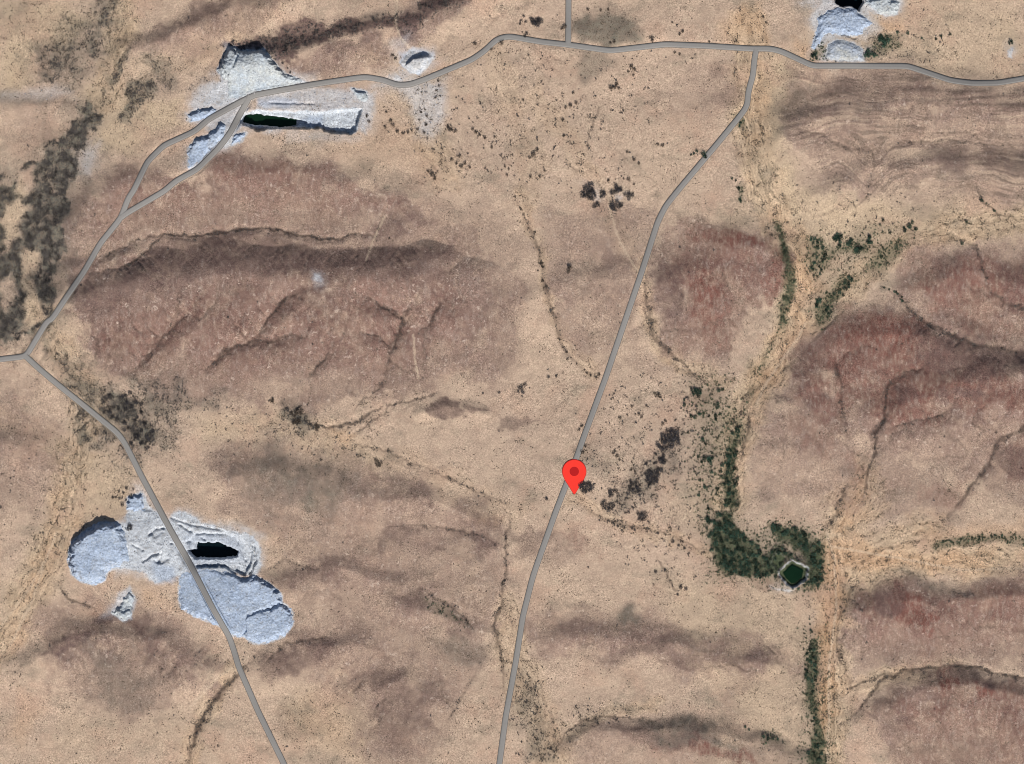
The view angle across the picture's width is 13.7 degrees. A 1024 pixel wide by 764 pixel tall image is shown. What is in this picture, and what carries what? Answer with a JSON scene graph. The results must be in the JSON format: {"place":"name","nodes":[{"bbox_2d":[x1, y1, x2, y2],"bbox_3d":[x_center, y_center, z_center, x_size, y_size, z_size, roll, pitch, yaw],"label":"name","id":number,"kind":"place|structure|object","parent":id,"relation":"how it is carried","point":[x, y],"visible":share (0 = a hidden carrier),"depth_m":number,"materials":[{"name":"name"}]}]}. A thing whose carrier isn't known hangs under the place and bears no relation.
{"place":"outdoors","nodes":[
{"label":"outdoors","id":0,"kind":"place"},
{"bbox_2d":[0,92,254,361],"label":"road","id":1,"kind":"structure","parent":0,"point":[151,157],"depth_m":8996.31,"materials":[{"name":"grey asphalt"}]},
{"bbox_2d":[24,354,286,763],"bbox_3d":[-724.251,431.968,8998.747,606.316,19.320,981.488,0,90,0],"label":"road","id":2,"kind":"structure","parent":0,"point":[113,429],"depth_m":8998.25,"materials":[{"name":"grey asphalt"}]},
{"bbox_2d":[119,94,251,219],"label":"road","id":3,"kind":"structure","parent":0,"point":[212,154],"depth_m":8993.91,"materials":[{"name":"grey asphalt"}]},
{"bbox_2d":[190,542,237,557],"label":"water","id":4,"kind":"structure","parent":0,"point":[216,549],"depth_m":9029.54,"materials":[{"name":"black liquid"}]},
{"bbox_2d":[243,114,295,126],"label":"water","id":5,"kind":"structure","parent":0,"point":[258,119],"depth_m":9016.78,"materials":[{"name":"green liquid"}]},
{"bbox_2d":[0,0,1023,763],"bbox_3d":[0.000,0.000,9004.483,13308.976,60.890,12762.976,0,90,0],"label":"ground","id":6,"kind":"structure","parent":0,"point":[412,678],"depth_m":8998.35,"materials":[{"name":"beige soil"}]},
{"bbox_2d":[67,522,128,584],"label":"waste rock heap","id":7,"kind":"object","parent":6,"relation":"on","point":[96,569],"visible":1,"depth_m":8977.63,"materials":[{"name":"white stone"}]},
{"bbox_2d":[111,592,133,620],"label":"waste rock heap","id":8,"kind":"object","parent":6,"relation":"on","point":[128,599],"visible":1,"depth_m":8998.44,"materials":[{"name":"stone"}]},
{"bbox_2d":[126,493,144,511],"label":"waste rock heap","id":9,"kind":"object","parent":6,"relation":"on","point":[138,504],"visible":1,"depth_m":8994.53,"materials":[{"name":"white stone"}]},
{"bbox_2d":[187,108,216,121],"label":"waste rock heap","id":10,"kind":"object","parent":6,"relation":"on","point":[208,112],"visible":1,"depth_m":8994.13,"materials":[{"name":"white stone"}]},
{"bbox_2d":[187,124,225,167],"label":"waste rock heap","id":11,"kind":"object","parent":6,"relation":"on","point":[215,136],"visible":1,"depth_m":8990.66,"materials":[{"name":"white stone"}]},
{"bbox_2d":[179,568,282,636],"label":"waste rock heap","id":12,"kind":"object","parent":6,"relation":"on","point":[242,601],"visible":1,"depth_m":8991.67,"materials":[{"name":"white stone"}]},
{"bbox_2d":[231,132,244,144],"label":"waste rock heap","id":13,"kind":"object","parent":6,"relation":"on","point":[239,136],"visible":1,"depth_m":8992.44,"materials":[{"name":"white stone"}]},
{"bbox_2d":[217,46,301,98],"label":"waste rock heap","id":14,"kind":"object","parent":6,"relation":"on","point":[264,73],"visible":1,"depth_m":8984.96,"materials":[{"name":"stone"}]},
{"bbox_2d":[242,603,293,643],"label":"waste rock heap","id":15,"kind":"object","parent":6,"relation":"on","point":[274,630],"visible":1,"depth_m":8992.19,"materials":[{"name":"white stone"}]},
{"bbox_2d":[216,0,463,59],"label":"slope scrub","id":16,"kind":"object","parent":6,"relation":"on","point":[305,42],"visible":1,"depth_m":8995.09,"materials":[{"name":"brown plant"}]},
{"bbox_2d":[352,88,367,101],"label":"waste rock heap","id":17,"kind":"object","parent":6,"relation":"on","point":[361,96],"visible":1,"depth_m":8998.51,"materials":[{"name":"stone"}]},
{"bbox_2d":[401,51,432,74],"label":"waste rock heap","id":18,"kind":"object","parent":6,"relation":"on","point":[419,64],"visible":1,"depth_m":8997.73,"materials":[{"name":"white stone"}]},
{"bbox_2d":[0,0,971,762],"bbox_3d":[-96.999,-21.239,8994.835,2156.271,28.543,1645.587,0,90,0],"label":"thicket","id":19,"kind":"object","parent":6,"relation":"on","point":[58,214],"visible":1,"depth_m":8997.20,"materials":[{"name":"green plant"}]},
{"bbox_2d":[0,0,1023,763],"bbox_3d":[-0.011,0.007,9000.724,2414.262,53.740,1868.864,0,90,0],"label":"scrub","id":20,"kind":"object","parent":6,"relation":"on","point":[56,544],"visible":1,"depth_m":8999.02,"materials":[{"name":"brown plant"}]},
{"bbox_2d":[3,9,1022,763],"bbox_3d":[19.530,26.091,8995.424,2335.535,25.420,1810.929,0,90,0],"label":"gully scrub","id":21,"kind":"object","parent":6,"relation":"on","point":[565,351],"visible":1,"depth_m":8999.05,"materials":[{"name":"plant"}]},
{"bbox_2d":[15,0,1012,643],"bbox_3d":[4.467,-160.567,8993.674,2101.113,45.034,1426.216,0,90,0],"label":"rubble","id":22,"kind":"object","parent":6,"relation":"on","point":[245,532],"visible":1,"depth_m":8996.32,"materials":[{"name":"stone"}]},
{"bbox_2d":[562,459,585,493],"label":"map pin","id":23,"kind":"object","parent":6,"relation":"on","point":[574,472],"visible":1,"depth_m":8994.54,"materials":[{"name":"red"}]},
{"bbox_2d":[425,34,1023,763],"bbox_3d":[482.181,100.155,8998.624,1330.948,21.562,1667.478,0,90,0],"label":"undergrowth","id":24,"kind":"object","parent":6,"relation":"on","point":[777,546],"visible":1,"depth_m":9001.69,"materials":[{"name":"green plant"}]},
{"bbox_2d":[811,7,871,48],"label":"waste rock heap","id":25,"kind":"object","parent":6,"relation":"on","point":[852,23],"visible":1,"depth_m":8995.75,"materials":[{"name":"white stone"}]},
{"bbox_2d":[826,40,863,60],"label":"waste rock heap","id":26,"kind":"object","parent":6,"relation":"on","point":[839,52],"visible":1,"depth_m":8993.63,"materials":[{"name":"grey stone"}]},
{"bbox_2d":[865,0,899,15],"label":"waste rock heap","id":27,"kind":"object","parent":6,"relation":"on","point":[893,6],"visible":1,"depth_m":8995.84,"materials":[{"name":"stone"}]},
{"bbox_2d":[565,0,571,44],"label":"road","id":28,"kind":"structure","parent":0,"point":[568,5],"depth_m":9002.87,"materials":[{"name":"grey asphalt"}]},
{"bbox_2d":[496,49,758,763],"bbox_3d":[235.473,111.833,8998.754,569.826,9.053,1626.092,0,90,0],"label":"road","id":29,"kind":"structure","parent":0,"point":[711,150],"depth_m":8997.54,"materials":[{"name":"grey asphalt"}]},
{"bbox_2d":[254,34,1023,97],"bbox_3d":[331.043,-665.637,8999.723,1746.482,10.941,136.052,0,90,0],"label":"road","id":30,"kind":"structure","parent":0,"point":[573,45],"depth_m":8998.72,"materials":[{"name":"grey asphalt"}]},
{"bbox_2d":[783,565,802,582],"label":"water","id":31,"kind":"structure","parent":0,"point":[792,573],"depth_m":9005.30,"materials":[{"name":"green liquid"}]},
{"bbox_2d":[835,0,861,9],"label":"water","id":32,"kind":"structure","parent":0,"point":[855,4],"depth_m":9024.51,"materials":[{"name":"black liquid"}]}
]}

